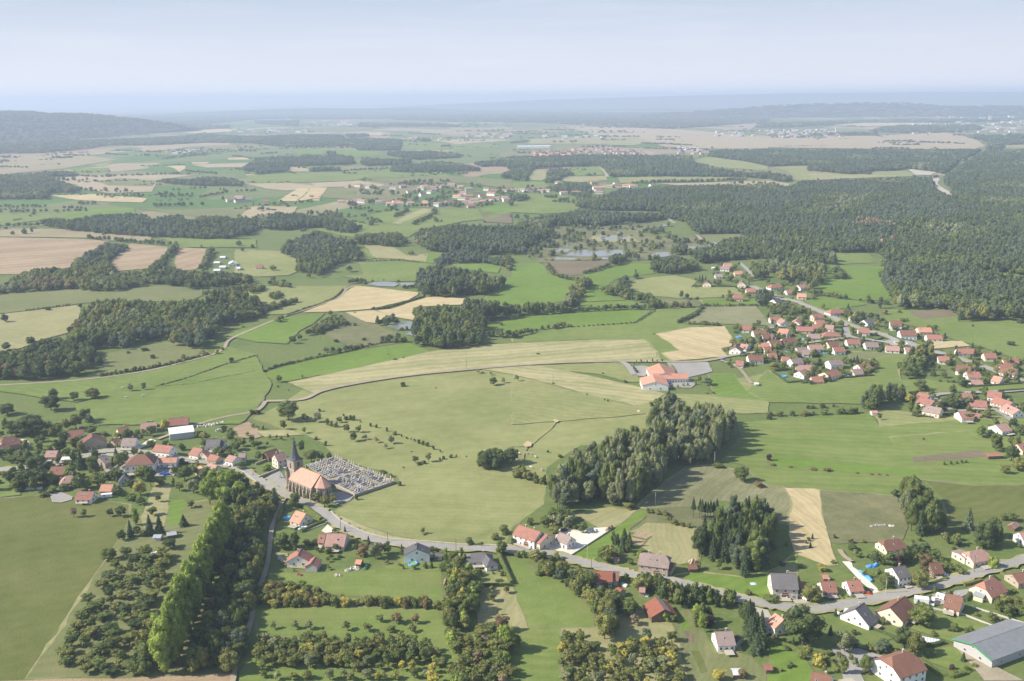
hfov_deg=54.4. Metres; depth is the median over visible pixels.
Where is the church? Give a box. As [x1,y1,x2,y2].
[285,436,331,501]
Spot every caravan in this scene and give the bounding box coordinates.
[101,492,112,497]
[935,592,945,599]
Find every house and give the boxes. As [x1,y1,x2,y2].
[0,434,20,449]
[0,443,9,453]
[44,448,60,461]
[49,464,66,478]
[59,473,75,486]
[68,428,84,440]
[74,489,98,503]
[81,432,106,449]
[97,454,111,468]
[99,482,115,495]
[109,437,120,446]
[115,425,128,437]
[118,472,132,486]
[120,436,139,447]
[124,452,158,473]
[140,420,156,433]
[152,443,177,456]
[158,456,178,467]
[168,416,189,427]
[188,446,203,459]
[195,465,205,477]
[199,449,210,459]
[205,437,220,450]
[206,453,223,463]
[206,462,222,469]
[220,438,226,449]
[224,454,241,465]
[228,260,236,266]
[238,451,246,462]
[255,264,263,268]
[263,199,269,203]
[271,451,286,468]
[286,548,313,566]
[289,510,312,527]
[324,531,349,550]
[337,199,344,202]
[354,183,361,186]
[357,199,365,202]
[395,201,403,205]
[399,184,406,187]
[404,542,429,562]
[433,202,440,206]
[447,183,455,186]
[457,197,467,199]
[462,200,471,203]
[463,550,492,566]
[464,194,473,198]
[466,204,474,207]
[470,198,478,201]
[486,192,495,195]
[502,197,509,201]
[512,524,542,548]
[555,532,576,549]
[560,191,567,194]
[613,184,621,187]
[629,184,637,187]
[637,550,671,576]
[702,280,711,286]
[712,628,735,651]
[714,273,722,278]
[720,266,729,271]
[729,344,742,353]
[732,293,742,301]
[733,270,742,276]
[735,359,744,367]
[737,280,746,287]
[740,343,749,350]
[741,324,752,332]
[745,288,755,293]
[746,354,763,363]
[751,329,766,337]
[758,341,770,348]
[761,333,774,341]
[763,346,771,353]
[765,339,782,347]
[765,613,786,634]
[766,283,784,289]
[766,352,777,360]
[767,570,798,598]
[768,316,780,323]
[769,297,782,303]
[775,318,789,326]
[777,328,790,337]
[780,336,796,345]
[780,355,789,361]
[784,289,792,294]
[787,357,803,366]
[792,317,802,325]
[793,368,811,378]
[794,346,806,354]
[795,364,814,371]
[796,283,806,290]
[796,325,813,332]
[797,292,806,299]
[802,348,811,356]
[806,333,820,340]
[807,343,823,352]
[809,313,823,321]
[809,375,823,383]
[810,671,833,680]
[812,323,821,330]
[814,319,825,323]
[817,368,841,379]
[817,578,837,596]
[821,330,841,337]
[824,340,839,347]
[824,358,844,369]
[825,308,844,315]
[825,324,834,331]
[831,345,845,354]
[840,601,878,629]
[842,577,863,595]
[844,338,860,346]
[849,367,863,375]
[853,362,872,371]
[857,327,869,335]
[860,318,874,326]
[863,341,878,349]
[872,648,927,680]
[875,536,906,554]
[875,596,913,626]
[884,345,899,352]
[884,563,911,588]
[889,320,901,330]
[897,329,916,339]
[903,346,915,353]
[914,392,933,399]
[915,326,932,335]
[916,396,935,405]
[922,405,943,417]
[924,333,942,340]
[924,561,944,578]
[937,355,949,364]
[943,593,965,615]
[953,410,974,421]
[954,347,973,355]
[955,364,971,375]
[960,392,972,398]
[961,547,989,568]
[963,370,981,379]
[968,378,983,385]
[968,575,1008,603]
[969,399,987,408]
[972,411,979,418]
[981,352,997,361]
[987,390,1001,400]
[988,422,1012,435]
[990,397,1017,407]
[991,375,1004,383]
[998,363,1018,369]
[998,367,1017,376]
[999,404,1023,417]
[1001,359,1014,363]
[1004,569,1023,588]
[1011,357,1019,364]
[1012,443,1023,454]
[1013,531,1023,546]
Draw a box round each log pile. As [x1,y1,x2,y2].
[605,525,612,531]
[688,558,695,563]
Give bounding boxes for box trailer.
[914,595,928,603]
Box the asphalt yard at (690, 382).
[668,379,695,387]
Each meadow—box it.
[0,286,201,312]
[0,305,79,350]
[0,347,254,401]
[0,495,128,680]
[76,356,271,424]
[88,342,210,375]
[227,313,323,342]
[233,249,296,276]
[246,286,346,313]
[253,365,646,525]
[256,606,448,644]
[265,343,428,382]
[269,561,442,601]
[334,461,543,543]
[344,262,431,280]
[356,243,374,259]
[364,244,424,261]
[426,253,445,262]
[454,263,500,272]
[485,263,575,305]
[485,310,649,333]
[507,629,561,680]
[510,556,593,627]
[511,381,767,423]
[512,308,704,360]
[538,362,639,381]
[573,507,636,527]
[574,509,647,559]
[580,263,653,301]
[580,300,646,307]
[629,275,741,297]
[631,523,697,564]
[675,554,799,597]
[700,298,758,304]
[702,234,739,241]
[709,373,764,400]
[723,414,1023,494]
[737,374,762,390]
[747,351,916,403]
[806,297,865,310]
[817,265,892,299]
[836,253,873,263]
[847,352,891,359]
[883,309,1023,360]
[891,431,979,445]
[902,380,1023,393]
[922,480,1023,525]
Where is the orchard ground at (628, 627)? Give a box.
[561,611,687,680]
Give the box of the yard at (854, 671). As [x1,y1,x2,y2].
[831,648,881,680]
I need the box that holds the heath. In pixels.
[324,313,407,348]
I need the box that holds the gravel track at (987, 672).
[957,648,1023,680]
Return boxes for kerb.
[330,510,511,545]
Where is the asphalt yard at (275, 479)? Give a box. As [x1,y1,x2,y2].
[266,470,291,491]
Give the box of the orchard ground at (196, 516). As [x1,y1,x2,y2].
[27,480,251,677]
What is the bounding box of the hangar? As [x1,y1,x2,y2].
[951,619,1023,667]
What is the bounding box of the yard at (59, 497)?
[49,492,72,501]
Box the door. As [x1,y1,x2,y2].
[601,580,608,587]
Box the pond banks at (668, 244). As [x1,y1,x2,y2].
[538,234,672,262]
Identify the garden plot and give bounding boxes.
[144,483,169,528]
[233,422,259,437]
[257,430,303,436]
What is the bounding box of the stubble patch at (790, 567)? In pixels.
[773,563,797,574]
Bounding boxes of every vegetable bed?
[677,618,690,629]
[683,630,696,643]
[691,651,706,672]
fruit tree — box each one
[54,643,75,655]
[56,648,76,657]
[64,634,77,645]
[68,619,86,628]
[70,507,76,514]
[75,651,94,664]
[78,662,91,672]
[79,634,89,646]
[80,509,86,516]
[80,592,95,601]
[80,626,97,637]
[82,601,98,614]
[88,655,106,669]
[92,597,104,608]
[92,609,110,620]
[94,578,110,587]
[99,662,108,671]
[100,569,117,578]
[101,621,118,633]
[102,587,113,595]
[102,664,118,675]
[104,635,120,649]
[105,508,113,514]
[106,627,120,636]
[109,559,119,568]
[114,506,125,516]
[116,588,132,597]
[117,565,125,576]
[119,546,131,556]
[119,603,134,615]
[120,630,136,644]
[120,658,136,668]
[122,574,139,582]
[123,659,134,673]
[126,618,142,629]
[127,554,141,564]
[131,601,150,612]
[135,559,150,568]
[135,629,149,640]
[138,593,153,603]
[138,610,153,619]
[140,553,154,560]
[142,618,147,627]
[145,588,158,598]
[146,506,156,514]
[146,571,157,579]
[147,565,163,572]
[151,577,168,590]
[153,557,169,566]
[153,567,165,571]
[154,546,169,556]
[157,571,165,578]
[162,538,176,548]
[174,482,183,490]
[187,500,193,506]
[250,440,257,448]
[251,646,260,654]
[253,641,263,649]
[256,633,263,641]
[260,632,270,639]
[261,656,269,664]
[265,653,276,664]
[267,635,278,643]
[268,640,276,652]
[274,644,286,654]
[277,652,287,663]
[278,637,290,648]
[283,650,293,656]
[285,656,296,667]
[286,647,296,653]
[288,643,296,649]
[289,635,299,646]
[292,653,304,663]
[297,647,309,654]
[299,633,309,642]
[299,642,312,647]
[302,630,312,637]
[304,654,315,667]
[305,637,316,643]
[309,643,319,650]
[310,651,320,664]
[312,492,319,502]
[312,657,320,666]
[313,631,325,640]
[314,641,324,648]
[318,647,324,656]
[320,495,328,506]
[321,638,329,647]
[323,656,332,664]
[324,645,336,654]
[324,668,333,679]
[329,636,341,650]
[330,493,335,500]
[330,635,336,641]
[331,653,339,662]
[334,655,342,665]
[338,638,347,648]
[339,648,352,656]
[342,654,354,668]
[345,633,351,644]
[349,641,360,652]
[349,660,364,671]
[354,650,364,660]
[356,639,365,649]
[360,668,371,678]
[362,656,370,666]
[364,647,370,654]
[365,637,375,651]
[365,654,374,664]
[372,632,385,642]
[372,641,383,650]
[373,648,380,658]
[374,671,380,679]
[376,614,382,621]
[377,645,386,657]
[382,652,393,666]
[384,644,391,653]
[387,634,394,642]
[388,638,396,644]
[390,612,402,622]
[390,642,400,649]
[393,647,404,660]
[394,631,404,640]
[396,636,407,647]
[398,660,404,670]
[405,650,414,660]
[406,634,417,642]
[406,638,416,648]
[407,642,414,651]
[408,659,415,668]
[408,667,418,677]
[411,613,419,622]
[415,641,424,651]
[419,645,432,661]
[422,637,431,646]
[422,669,431,676]
[425,452,430,461]
[426,669,438,680]
[429,662,435,670]
[432,647,440,656]
[432,656,446,666]
[446,663,456,673]
[447,626,460,634]
[449,640,461,653]
[449,668,459,676]
[453,636,462,643]
[454,665,465,672]
[455,658,466,669]
[455,671,469,680]
[458,653,471,669]
[460,642,472,651]
[462,647,472,656]
[464,635,473,644]
[469,671,477,680]
[470,648,479,657]
[470,660,477,667]
[471,667,479,676]
[472,649,481,660]
[473,641,482,648]
[474,632,484,639]
[474,663,487,676]
[477,641,486,647]
[478,627,490,635]
[479,659,491,669]
[480,648,490,659]
[481,635,488,641]
[481,674,492,680]
[484,621,495,631]
[486,637,498,652]
[486,656,500,667]
[487,593,495,599]
[487,631,498,638]
[489,667,498,680]
[490,645,503,657]
[494,616,509,627]
[497,670,508,680]
[498,638,508,648]
[498,657,507,668]
[498,674,506,680]
[501,663,511,671]
[503,585,509,591]
[508,666,518,674]
[540,516,548,525]
[547,507,556,514]
[547,523,558,533]
[556,509,563,515]
[557,642,565,652]
[559,634,571,642]
[559,670,570,680]
[561,509,569,514]
[561,629,570,636]
[562,639,569,650]
[562,650,572,664]
[564,662,576,677]
[568,643,579,651]
[568,647,575,654]
[569,632,576,639]
[572,652,582,663]
[574,638,582,648]
[574,670,584,680]
[576,631,585,640]
[577,522,587,531]
[578,666,586,675]
[579,648,586,658]
[581,642,590,653]
[581,675,590,680]
[587,653,596,663]
[589,672,600,680]
[590,641,601,650]
[598,658,607,668]
[598,672,603,680]
[599,666,606,675]
[603,661,614,673]
[606,643,617,651]
[607,674,618,680]
[614,670,627,680]
[615,655,625,664]
[616,642,623,651]
[621,666,632,675]
[625,640,632,648]
[626,667,638,679]
[628,653,638,664]
[630,614,638,624]
[631,636,640,644]
[639,635,650,643]
[639,647,645,657]
[641,628,651,637]
[641,642,649,648]
[643,647,652,657]
[646,658,655,667]
[649,655,658,663]
[653,648,660,656]
[655,638,665,646]
[656,674,666,680]
[657,655,668,663]
[665,650,676,661]
[666,646,678,652]
[667,631,676,639]
[669,659,679,669]
[674,667,685,674]
[675,671,686,680]
[694,560,700,567]
[703,378,712,385]
[711,668,726,679]
[715,559,722,569]
[737,668,745,677]
[817,563,826,570]
[911,547,924,555]
[931,549,941,559]
[987,611,997,621]
[1000,465,1010,472]
[1000,513,1008,519]
[1007,512,1019,520]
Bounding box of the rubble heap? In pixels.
[344,566,360,571]
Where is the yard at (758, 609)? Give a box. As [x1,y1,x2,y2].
[755,606,767,627]
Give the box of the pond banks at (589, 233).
[527,222,672,254]
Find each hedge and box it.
[276,505,284,521]
[300,518,326,532]
[302,504,323,520]
[482,582,512,586]
[496,551,513,584]
[692,285,734,286]
[767,637,833,656]
[772,371,874,382]
[776,349,822,363]
[825,657,840,673]
[867,335,883,339]
[870,626,894,638]
[880,399,908,403]
[888,334,913,341]
[915,412,953,416]
[919,657,966,678]
[924,639,944,647]
[928,576,948,584]
[952,354,968,365]
[962,578,983,586]
[964,591,971,601]
[973,382,1023,386]
[998,388,1023,390]
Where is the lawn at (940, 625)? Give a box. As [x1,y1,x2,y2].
[906,613,988,641]
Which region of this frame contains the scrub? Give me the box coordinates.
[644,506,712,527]
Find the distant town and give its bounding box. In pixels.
[166,116,1023,153]
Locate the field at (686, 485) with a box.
[640,465,789,523]
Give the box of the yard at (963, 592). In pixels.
[913,589,968,605]
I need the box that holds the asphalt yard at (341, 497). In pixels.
[332,492,352,503]
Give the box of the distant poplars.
[418,233,905,619]
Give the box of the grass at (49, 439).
[26,428,72,445]
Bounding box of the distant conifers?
[255,133,1023,568]
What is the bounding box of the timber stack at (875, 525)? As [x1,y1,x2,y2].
[870,524,886,526]
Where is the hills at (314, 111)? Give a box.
[151,108,576,115]
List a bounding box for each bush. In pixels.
[38,491,48,497]
[44,485,56,492]
[57,483,70,491]
[63,459,69,464]
[156,478,164,485]
[161,439,168,444]
[178,443,185,449]
[179,458,184,463]
[220,646,230,652]
[253,554,261,565]
[256,594,263,603]
[262,464,271,470]
[262,594,269,603]
[267,599,274,604]
[269,592,276,599]
[270,581,276,588]
[270,600,280,607]
[275,588,283,595]
[283,595,292,606]
[288,586,294,593]
[289,600,295,606]
[293,597,301,607]
[302,539,310,545]
[302,594,309,604]
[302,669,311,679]
[308,596,313,605]
[311,538,317,545]
[319,591,326,602]
[320,596,326,604]
[324,547,330,553]
[325,595,330,604]
[330,595,339,607]
[339,596,346,606]
[345,597,350,606]
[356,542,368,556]
[365,594,373,605]
[373,597,377,604]
[379,597,383,608]
[381,596,389,608]
[398,596,403,606]
[402,598,408,608]
[411,597,417,607]
[416,599,422,607]
[421,595,428,605]
[423,599,427,609]
[427,599,431,607]
[434,600,441,609]
[465,537,474,545]
[491,532,498,539]
[499,524,509,534]
[520,550,526,557]
[527,517,533,524]
[532,475,539,482]
[534,570,542,575]
[539,477,545,484]
[622,502,634,510]
[623,292,629,298]
[662,612,670,621]
[669,614,677,621]
[707,615,715,626]
[711,462,724,467]
[745,589,752,595]
[753,481,763,487]
[763,594,781,603]
[766,454,771,460]
[771,632,779,638]
[774,411,783,415]
[799,410,809,415]
[812,652,823,666]
[819,402,825,408]
[820,408,827,414]
[836,407,844,413]
[844,407,854,413]
[848,543,856,549]
[865,644,874,650]
[873,644,880,652]
[879,617,886,624]
[948,623,957,631]
[964,625,974,632]
[987,555,999,568]
[994,598,1004,610]
[1000,593,1011,604]
[1003,604,1012,614]
[1006,341,1015,345]
[1007,603,1017,610]
[1010,596,1021,604]
[1014,603,1023,609]
[1017,609,1023,614]
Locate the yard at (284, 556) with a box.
[275,552,304,568]
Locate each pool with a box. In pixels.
[283,516,290,519]
[408,561,417,566]
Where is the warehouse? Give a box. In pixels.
[517,145,549,147]
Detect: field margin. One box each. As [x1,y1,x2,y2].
[0,494,131,679]
[2,346,256,401]
[8,672,231,680]
[24,427,75,445]
[25,479,257,678]
[30,286,202,305]
[83,356,271,424]
[89,342,209,374]
[140,482,170,527]
[173,247,206,269]
[225,313,324,343]
[230,421,262,438]
[238,634,445,680]
[252,408,599,511]
[255,604,448,645]
[266,342,417,382]
[268,559,445,602]
[287,339,656,392]
[334,470,541,543]
[342,261,393,281]
[342,516,416,539]
[362,243,425,261]
[379,296,464,311]
[483,365,660,398]
[483,587,526,627]
[508,627,561,661]
[510,380,768,423]
[510,555,596,627]
[511,308,680,360]
[558,610,683,680]
[575,506,626,520]
[579,263,654,301]
[583,508,649,548]
[630,522,701,564]
[636,464,790,524]
[656,326,736,360]
[671,608,763,677]
[673,552,797,577]
[707,373,763,400]
[720,414,1018,495]
[750,351,917,403]
[767,453,920,469]
[767,643,813,679]
[783,487,837,565]
[869,409,1008,425]
[883,309,1023,357]
[889,430,977,445]
[901,379,1023,389]
[906,612,988,641]
[920,479,1023,524]
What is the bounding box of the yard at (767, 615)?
[764,611,770,625]
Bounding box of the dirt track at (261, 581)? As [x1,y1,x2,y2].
[230,493,289,680]
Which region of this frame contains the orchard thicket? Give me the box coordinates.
[0,358,999,680]
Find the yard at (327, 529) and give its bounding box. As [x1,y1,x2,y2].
[322,525,333,532]
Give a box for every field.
[0,154,116,173]
[0,212,75,224]
[0,228,151,240]
[0,237,106,273]
[17,673,230,680]
[50,194,146,201]
[55,174,197,192]
[57,208,134,218]
[70,168,108,171]
[88,161,112,165]
[99,178,155,186]
[111,244,167,270]
[114,135,160,137]
[138,206,267,217]
[158,237,255,246]
[167,165,185,171]
[174,247,205,269]
[184,129,231,132]
[190,163,247,167]
[191,162,208,163]
[228,157,249,159]
[242,206,296,217]
[245,169,447,183]
[246,183,320,190]
[280,188,308,200]
[286,166,308,171]
[289,339,656,391]
[290,150,383,156]
[299,187,326,200]
[304,286,418,311]
[306,165,348,168]
[310,126,371,131]
[311,181,388,186]
[313,209,482,236]
[322,188,421,201]
[346,310,386,322]
[366,176,511,187]
[371,208,421,223]
[377,296,463,319]
[381,119,434,122]
[393,208,430,223]
[402,142,505,149]
[434,139,509,143]
[443,132,511,135]
[450,127,511,130]
[480,205,512,212]
[483,213,512,222]
[484,366,664,404]
[485,194,580,219]
[511,182,549,188]
[528,137,651,144]
[529,169,545,180]
[542,260,607,274]
[562,176,607,181]
[566,126,767,148]
[568,167,603,175]
[618,176,737,182]
[640,465,789,523]
[657,181,788,185]
[657,326,734,359]
[661,300,700,308]
[689,306,773,326]
[694,157,767,170]
[767,132,984,148]
[774,165,918,180]
[786,488,834,564]
[806,173,901,179]
[820,490,907,543]
[836,123,922,125]
[907,168,936,174]
[1005,144,1023,147]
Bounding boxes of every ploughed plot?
[632,530,653,538]
[632,537,645,545]
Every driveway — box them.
[788,597,809,602]
[842,561,878,592]
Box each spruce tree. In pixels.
[75,449,84,469]
[126,520,134,536]
[145,515,154,535]
[154,515,165,533]
[178,514,188,527]
[399,544,403,554]
[617,538,626,552]
[619,528,627,543]
[680,586,684,603]
[682,594,690,607]
[691,497,696,511]
[697,514,709,553]
[699,499,704,511]
[705,502,709,519]
[707,534,718,560]
[708,501,713,517]
[712,502,715,517]
[718,532,730,562]
[720,521,727,545]
[721,511,731,542]
[721,517,725,531]
[737,508,743,528]
[738,520,743,545]
[739,547,749,576]
[741,598,752,630]
[742,614,752,636]
[746,613,756,644]
[747,495,752,511]
[748,632,766,656]
[752,505,755,519]
[756,610,769,647]
[756,612,766,634]
[827,625,832,636]
[914,508,926,535]
[930,366,935,375]
[960,652,966,662]
[961,507,975,530]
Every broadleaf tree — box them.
[0,403,14,414]
[4,420,20,435]
[7,452,33,462]
[12,414,45,433]
[15,469,33,486]
[23,455,46,470]
[33,469,49,485]
[40,395,59,410]
[51,438,66,450]
[69,414,81,425]
[78,408,90,421]
[83,387,99,398]
[85,455,100,473]
[99,547,116,559]
[132,481,145,495]
[134,464,146,479]
[136,654,154,663]
[137,641,154,661]
[144,466,155,486]
[176,465,191,479]
[185,479,198,492]
[185,645,200,665]
[186,641,196,655]
[188,626,204,645]
[195,636,206,649]
[195,646,208,669]
[198,478,216,503]
[199,466,210,479]
[205,468,226,484]
[205,630,220,647]
[208,638,220,652]
[208,648,221,665]
[212,607,230,617]
[213,486,233,502]
[213,610,229,629]
[214,603,226,610]
[215,472,229,488]
[218,650,239,671]
[219,627,232,641]
[220,549,234,563]
[220,639,231,648]
[223,469,245,481]
[223,603,237,613]
[225,620,237,630]
[226,469,238,483]
[226,627,246,642]
[228,504,237,516]
[228,581,239,595]
[228,598,242,607]
[230,583,245,599]
[230,613,241,625]
[230,640,247,653]
[231,481,246,496]
[231,568,241,581]
[231,608,243,623]
[234,506,249,520]
[234,519,244,527]
[235,552,247,567]
[235,625,248,638]
[236,541,251,552]
[237,550,252,562]
[238,566,256,583]
[238,583,249,593]
[242,590,256,610]
[243,517,255,528]
[243,524,257,530]
[244,488,256,502]
[244,536,254,543]
[244,547,257,558]
[245,563,262,578]
[245,579,257,591]
[247,560,259,577]
[248,582,255,595]
[249,500,259,507]
[249,504,264,517]
[250,537,261,545]
[255,543,265,553]
[274,532,288,548]
[276,399,298,420]
[288,531,299,546]
[289,492,300,504]
[305,449,317,461]
[368,542,380,555]
[440,606,455,620]
[441,599,455,612]
[442,614,458,628]
[445,561,460,576]
[446,583,459,597]
[447,550,458,560]
[451,596,461,611]
[452,555,463,564]
[454,582,464,589]
[456,590,466,599]
[457,568,471,587]
[462,592,479,612]
[467,580,484,594]
[468,593,478,611]
[479,451,494,468]
[484,448,496,454]
[491,447,503,453]
[496,540,507,553]
[498,624,514,647]
[503,447,518,463]
[510,632,521,650]
[537,558,547,568]
[547,475,556,492]
[552,482,561,507]
[552,555,567,568]
[555,561,567,573]
[560,479,571,497]
[567,473,573,482]
[569,481,578,500]
[572,567,582,579]
[573,469,586,500]
[575,449,581,459]
[581,479,595,502]
[584,571,595,586]
[585,588,600,603]
[594,612,616,638]
[597,600,609,613]
[598,596,612,604]
[604,607,616,615]
[606,599,616,610]
[610,593,625,610]
[611,615,620,630]
[615,441,624,455]
[615,467,624,506]
[619,451,627,466]
[619,460,626,477]
[621,597,638,614]
[624,456,635,477]
[626,479,635,501]
[631,577,649,589]
[633,431,640,442]
[634,442,645,453]
[635,465,644,490]
[639,436,647,450]
[642,467,650,494]
[645,411,649,426]
[650,434,659,446]
[651,416,658,426]
[651,462,662,484]
[651,573,663,589]
[655,449,667,473]
[667,435,677,465]
[675,430,683,441]
[677,433,686,454]
[682,443,695,465]
[683,426,690,432]
[689,410,700,422]
[691,426,697,440]
[691,525,707,556]
[693,438,703,462]
[699,415,706,428]
[701,401,711,413]
[702,438,712,461]
[707,415,719,428]
[707,522,720,549]
[708,422,720,455]
[716,520,722,540]
[720,414,726,446]
[731,528,738,543]
[732,512,740,527]
[733,465,749,480]
[739,599,756,616]
[739,605,747,621]
[742,507,754,528]
[742,523,750,529]
[751,498,762,515]
[751,520,758,533]
[753,529,762,538]
[758,513,764,528]
[759,528,766,537]
[762,517,772,543]
[763,512,772,525]
[771,511,778,531]
[782,604,827,644]
[800,584,822,601]
[835,630,856,650]
[859,654,872,672]
[875,638,890,652]
[877,571,894,586]
[894,625,913,648]
[899,478,906,494]
[899,488,913,517]
[900,474,921,492]
[900,548,915,561]
[905,500,920,530]
[906,477,921,495]
[906,486,919,497]
[907,602,936,625]
[907,632,926,654]
[910,570,929,587]
[913,379,928,389]
[913,496,925,524]
[917,494,928,504]
[919,509,929,529]
[919,553,933,570]
[920,484,933,496]
[923,489,934,503]
[924,503,941,533]
[930,497,939,508]
[939,510,948,530]
[973,528,996,546]
[975,521,996,545]
[988,516,1001,524]
[990,432,1003,450]
[995,523,1004,545]
[1005,445,1020,459]
[1011,457,1023,469]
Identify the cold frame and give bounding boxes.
[923,636,939,641]
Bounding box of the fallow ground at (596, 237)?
[591,234,639,241]
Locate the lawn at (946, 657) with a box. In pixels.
[926,646,974,674]
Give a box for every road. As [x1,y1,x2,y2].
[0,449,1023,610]
[266,336,847,401]
[620,361,636,374]
[737,262,753,276]
[751,286,1023,381]
[843,323,883,341]
[884,339,916,345]
[931,390,1023,419]
[932,176,951,194]
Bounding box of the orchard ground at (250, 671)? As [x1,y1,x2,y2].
[240,631,508,680]
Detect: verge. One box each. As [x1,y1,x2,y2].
[0,448,1023,613]
[338,515,415,539]
[748,286,1023,383]
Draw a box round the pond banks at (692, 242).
[669,234,741,250]
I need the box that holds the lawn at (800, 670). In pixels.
[767,643,812,680]
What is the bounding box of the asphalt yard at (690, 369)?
[667,362,711,376]
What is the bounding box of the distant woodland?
[0,102,1023,680]
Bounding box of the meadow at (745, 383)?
[737,374,762,390]
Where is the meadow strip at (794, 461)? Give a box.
[768,455,921,473]
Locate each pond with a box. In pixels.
[369,281,397,286]
[388,321,411,329]
[554,257,574,259]
[555,248,570,251]
[567,250,622,255]
[599,236,628,239]
[651,252,669,256]
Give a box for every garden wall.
[571,529,610,554]
[933,607,991,624]
[972,606,1023,622]
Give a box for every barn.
[168,425,193,440]
[225,198,236,201]
[234,198,245,202]
[262,448,278,461]
[593,571,612,587]
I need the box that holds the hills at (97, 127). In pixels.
[0,115,195,141]
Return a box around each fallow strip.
[908,310,957,318]
[912,450,983,461]
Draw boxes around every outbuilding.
[304,556,321,571]
[317,534,325,546]
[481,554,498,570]
[535,533,555,549]
[613,571,619,585]
[668,562,675,575]
[798,581,805,591]
[951,549,966,563]
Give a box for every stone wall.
[255,459,266,464]
[259,468,279,476]
[305,457,394,495]
[330,482,355,495]
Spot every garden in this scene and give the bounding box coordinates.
[474,566,508,582]
[673,609,766,680]
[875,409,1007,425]
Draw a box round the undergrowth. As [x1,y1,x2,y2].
[0,118,1023,671]
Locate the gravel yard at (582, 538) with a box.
[547,527,606,553]
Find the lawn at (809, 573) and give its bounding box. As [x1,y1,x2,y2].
[796,554,853,602]
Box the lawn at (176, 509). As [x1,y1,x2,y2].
[167,500,184,525]
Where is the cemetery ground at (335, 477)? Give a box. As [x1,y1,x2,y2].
[310,459,386,491]
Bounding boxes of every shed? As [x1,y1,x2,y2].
[61,456,75,462]
[152,534,163,540]
[166,531,176,538]
[355,559,363,567]
[433,552,442,559]
[613,557,618,563]
[616,587,625,595]
[639,587,645,596]
[642,597,676,622]
[686,564,697,572]
[730,668,741,678]
[734,635,744,647]
[763,663,772,673]
[821,574,828,580]
[870,410,877,415]
[984,452,1002,458]
[1007,522,1019,531]
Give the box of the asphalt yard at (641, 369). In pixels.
[632,365,648,375]
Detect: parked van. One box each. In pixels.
[798,593,808,600]
[929,596,935,605]
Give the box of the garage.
[973,591,985,602]
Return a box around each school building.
[639,374,668,390]
[646,363,674,375]
[653,373,688,382]
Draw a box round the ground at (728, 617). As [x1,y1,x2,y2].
[0,105,1023,680]
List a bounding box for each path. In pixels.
[0,285,354,384]
[157,401,266,438]
[322,466,366,488]
[323,468,377,484]
[509,421,554,445]
[597,166,608,176]
[720,360,752,382]
[837,549,853,560]
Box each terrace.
[514,543,531,548]
[723,649,734,654]
[778,597,791,600]
[827,595,838,597]
[854,593,864,597]
[872,623,881,628]
[943,610,954,615]
[979,564,993,568]
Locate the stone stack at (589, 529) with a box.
[586,526,596,531]
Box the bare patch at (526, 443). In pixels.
[523,441,531,446]
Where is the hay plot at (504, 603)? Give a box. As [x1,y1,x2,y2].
[477,588,525,630]
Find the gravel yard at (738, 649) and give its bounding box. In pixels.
[711,639,741,653]
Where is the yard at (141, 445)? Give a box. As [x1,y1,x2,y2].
[136,439,155,448]
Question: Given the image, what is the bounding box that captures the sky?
[0,0,1023,106]
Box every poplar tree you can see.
[131,507,139,524]
[147,615,170,674]
[149,610,176,657]
[159,599,176,653]
[160,597,182,620]
[163,588,182,611]
[167,617,181,663]
[168,586,187,619]
[169,575,190,600]
[169,607,188,656]
[172,571,192,607]
[176,598,188,640]
[179,558,196,577]
[183,573,194,604]
[184,600,193,635]
[186,559,202,589]
[186,581,197,623]
[187,554,199,565]
[189,538,209,575]
[190,551,209,572]
[191,574,203,617]
[195,563,206,605]
[198,531,207,542]
[199,560,209,599]
[200,541,212,576]
[202,545,214,585]
[203,520,215,538]
[207,532,220,573]
[209,544,216,582]
[210,511,223,523]
[211,500,226,520]
[211,527,223,562]
[212,516,220,532]
[216,506,223,520]
[216,521,228,544]
[221,504,234,533]
[222,520,230,536]
[443,547,447,560]
[459,547,463,556]
[462,281,471,294]
[555,464,568,481]
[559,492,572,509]
[560,466,569,482]
[568,456,575,472]
[570,446,582,459]
[576,457,587,472]
[583,445,590,457]
[584,451,592,458]
[586,456,596,472]
[586,470,596,491]
[589,441,596,451]
[592,446,598,461]
[594,460,601,495]
[598,464,607,500]
[601,444,609,462]
[603,447,615,464]
[604,435,612,446]
[605,461,609,473]
[606,466,616,486]
[606,481,616,504]
[609,437,616,451]
[610,460,621,473]
[612,435,619,443]
[619,433,623,444]
[621,428,630,451]
[626,446,634,457]
[627,465,635,486]
[629,425,638,439]
[630,441,636,451]
[634,453,645,468]
[635,466,642,502]
[636,460,643,491]
[641,429,648,439]
[643,451,649,459]
[644,455,651,479]
[645,426,653,432]
[645,439,656,455]
[647,407,658,426]
[650,445,657,482]
[651,425,659,441]
[656,401,661,412]
[657,420,665,445]
[657,444,664,451]
[659,400,668,420]
[661,412,668,445]
[664,419,675,444]
[668,408,675,417]
[671,412,678,426]
[675,401,682,413]
[675,415,686,428]
[678,435,684,461]
[682,405,690,420]
[683,431,693,445]
[690,415,698,428]
[692,612,698,626]
[693,427,703,451]
[696,419,704,434]
[697,602,707,616]
[703,614,709,627]
[705,606,712,615]
[706,414,711,422]
[711,406,718,417]
[715,418,723,452]
[716,505,725,528]
[725,507,734,512]
[726,418,731,442]
[727,408,736,435]
[727,543,736,553]
[728,493,738,511]
[728,534,733,550]
[729,547,741,568]
[735,502,741,512]
[735,532,742,546]
[738,548,751,564]
[744,531,758,567]
[749,536,765,571]
[759,538,770,568]
[760,497,769,512]
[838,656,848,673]
[863,390,869,406]
[866,294,870,302]
[868,386,874,398]
[872,388,879,409]
[877,297,882,307]
[885,383,892,400]
[893,383,897,398]
[898,384,904,399]
[908,400,913,411]
[914,402,920,412]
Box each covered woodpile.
[858,570,872,581]
[866,562,878,567]

